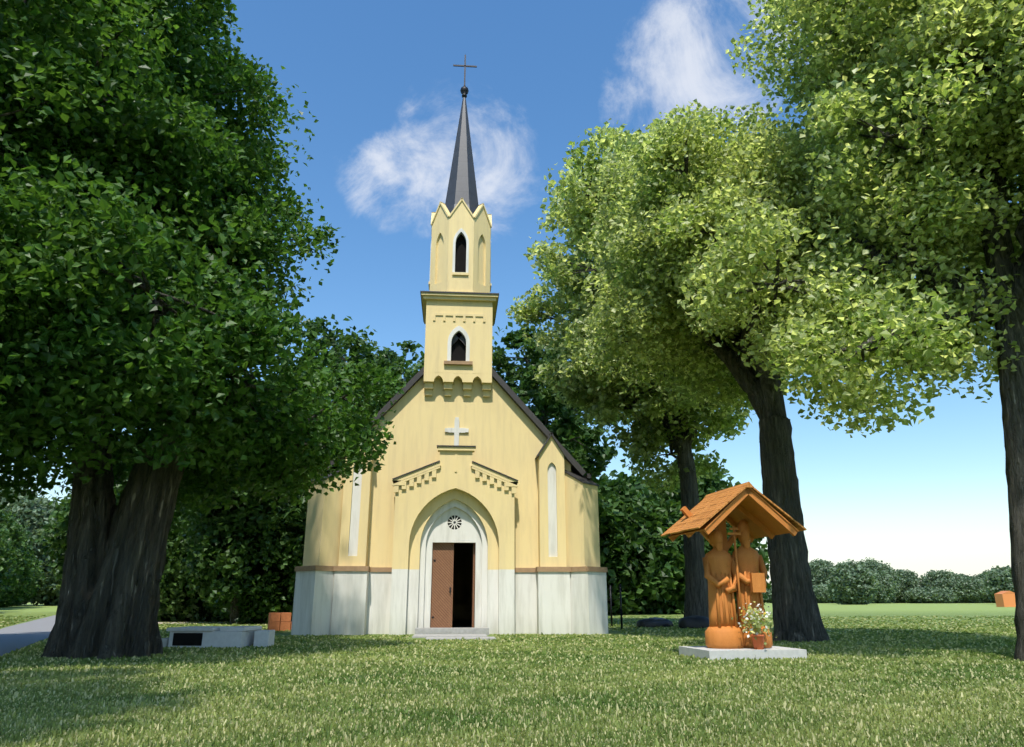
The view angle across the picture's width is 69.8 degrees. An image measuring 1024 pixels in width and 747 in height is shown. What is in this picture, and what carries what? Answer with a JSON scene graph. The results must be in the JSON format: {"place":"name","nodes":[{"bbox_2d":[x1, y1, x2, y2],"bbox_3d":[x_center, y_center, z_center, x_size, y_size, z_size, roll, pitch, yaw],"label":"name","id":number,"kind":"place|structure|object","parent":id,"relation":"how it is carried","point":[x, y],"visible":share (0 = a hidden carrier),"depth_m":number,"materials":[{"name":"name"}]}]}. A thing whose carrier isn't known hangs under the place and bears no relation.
{"place":"outdoors","nodes":[
{"label":"outdoors","id":0,"kind":"place"},
{"bbox_2d":[0,0,1018,584],"label":"sky","id":1,"kind":"structure","parent":0,"point":[381,82],"materials":[{"name":"blue"}]},
{"bbox_2d":[0,602,1023,746],"bbox_3d":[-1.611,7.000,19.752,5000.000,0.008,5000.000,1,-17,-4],"label":"ground","id":2,"kind":"structure","parent":0,"point":[22,634],"depth_m":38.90,"materials":[{"name":"green plant"}]},
{"bbox_2d":[0,373,340,607],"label":"trees","id":3,"kind":"object","parent":2,"relation":"on","point":[20,573],"visible":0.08,"depth_m":70.49,"materials":[{"name":"green plant"}]},
{"bbox_2d":[0,0,405,659],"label":"tree","id":4,"kind":"object","parent":2,"relation":"on","point":[144,232],"visible":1,"depth_m":11.46,"materials":[{"name":"green plant"}]},
{"bbox_2d":[161,626,274,647],"bbox_3d":[-5.696,5.105,14.243,2.110,0.370,1.000,-1,-17,3],"label":"concrete frame","id":5,"kind":"object","parent":2,"relation":"on","point":[216,636],"visible":0.88,"depth_m":13.84,"materials":[{"name":"grey concrete"}]},
{"bbox_2d":[157,489,307,623],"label":"bushes","id":6,"kind":"object","parent":2,"relation":"on","point":[196,583],"visible":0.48,"depth_m":28.17,"materials":[{"name":"green plant"}]},
{"bbox_2d":[179,458,325,623],"bbox_3d":[-10.397,5.101,28.919,6.523,9.407,6.452,-9,-19,27],"label":"tree","id":7,"kind":"object","parent":2,"relation":"on","point":[257,519],"visible":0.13,"depth_m":27.68,"materials":[{"name":"green plant"}]},
{"bbox_2d":[267,612,291,630],"bbox_3d":[-6.791,7.414,21.938,0.910,0.510,0.400,8,-19,-23],"label":"tile stack","id":8,"kind":"object","parent":2,"relation":"on","point":[278,622],"visible":0.77,"depth_m":21.71,"materials":[{"name":"orange ceramic"}]},
{"bbox_2d":[273,314,424,452],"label":"tree","id":9,"kind":"object","parent":2,"relation":"on","point":[386,357],"visible":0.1,"depth_m":41.90,"materials":[{"name":"green plant"}]},
{"bbox_2d":[291,55,607,639],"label":"chapel","id":10,"kind":"structure","parent":2,"relation":"on","point":[469,510],"depth_m":20.51,"materials":[{"name":"yellow paint"}]},
{"bbox_2d":[0,482,1014,605],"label":"treeline","id":11,"kind":"object","parent":2,"relation":"on","point":[867,581],"visible":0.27,"depth_m":176.83,"materials":[{"name":"green plant"}]},
{"bbox_2d":[492,321,620,484],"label":"tree","id":12,"kind":"object","parent":2,"relation":"on","point":[576,438],"visible":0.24,"depth_m":40.66,"materials":[{"name":"green plant"}]},
{"bbox_2d":[609,584,622,628],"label":"posts","id":13,"kind":"object","parent":2,"relation":"on","point":[611,611],"visible":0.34,"depth_m":23.34,"materials":[{"name":"grey metal"}]},
{"bbox_2d":[506,118,788,617],"bbox_3d":[5.215,-0.636,28.143,10.714,19.934,9.968,-12,-21,34],"label":"tree","id":14,"kind":"object","parent":2,"relation":"on","point":[660,424],"visible":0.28,"depth_m":27.26,"materials":[{"name":"green plant"}]},
{"bbox_2d":[636,617,672,626],"bbox_3d":[4.840,8.436,24.888,1.240,0.334,0.600,4,-18,-14],"label":"rock","id":15,"kind":"object","parent":2,"relation":"on","point":[655,622],"visible":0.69,"depth_m":24.63,"materials":[{"name":"grey stone"}]},
{"bbox_2d":[594,460,771,614],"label":"bush","id":16,"kind":"object","parent":2,"relation":"on","point":[642,560],"visible":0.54,"depth_m":47.83,"materials":[{"name":"green plant"}]},
{"bbox_2d":[678,615,708,627],"bbox_3d":[6.000,8.117,23.989,1.100,0.412,0.720,-2,-17,7],"label":"rock","id":17,"kind":"object","parent":2,"relation":"on","point":[695,621],"visible":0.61,"depth_m":23.69,"materials":[{"name":"grey stone"}]},
{"bbox_2d":[661,482,806,659],"bbox_3d":[3.604,3.199,11.942,1.826,2.650,1.562,3,-17,-10],"label":"shrine","id":18,"kind":"object","parent":2,"relation":"on","point":[748,512],"depth_m":11.68,"materials":[{"name":"brown wood"}]},
{"bbox_2d":[573,99,927,641],"bbox_3d":[5.976,-0.324,18.604,8.708,13.674,9.471,1,-17,-4],"label":"tree","id":19,"kind":"object","parent":2,"relation":"on","point":[690,184],"visible":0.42,"depth_m":17.21,"materials":[{"name":"green plant"}]},
{"bbox_2d":[677,0,1023,660],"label":"tree","id":20,"kind":"object","parent":2,"relation":"on","point":[916,107],"visible":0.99,"depth_m":12.49,"materials":[{"name":"green plant"}]},
{"bbox_2d":[994,591,1015,606],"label":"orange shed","id":21,"kind":"structure","parent":2,"relation":"on","point":[1004,598],"depth_m":103.80,"materials":[{"name":"orange wood"}]}
]}

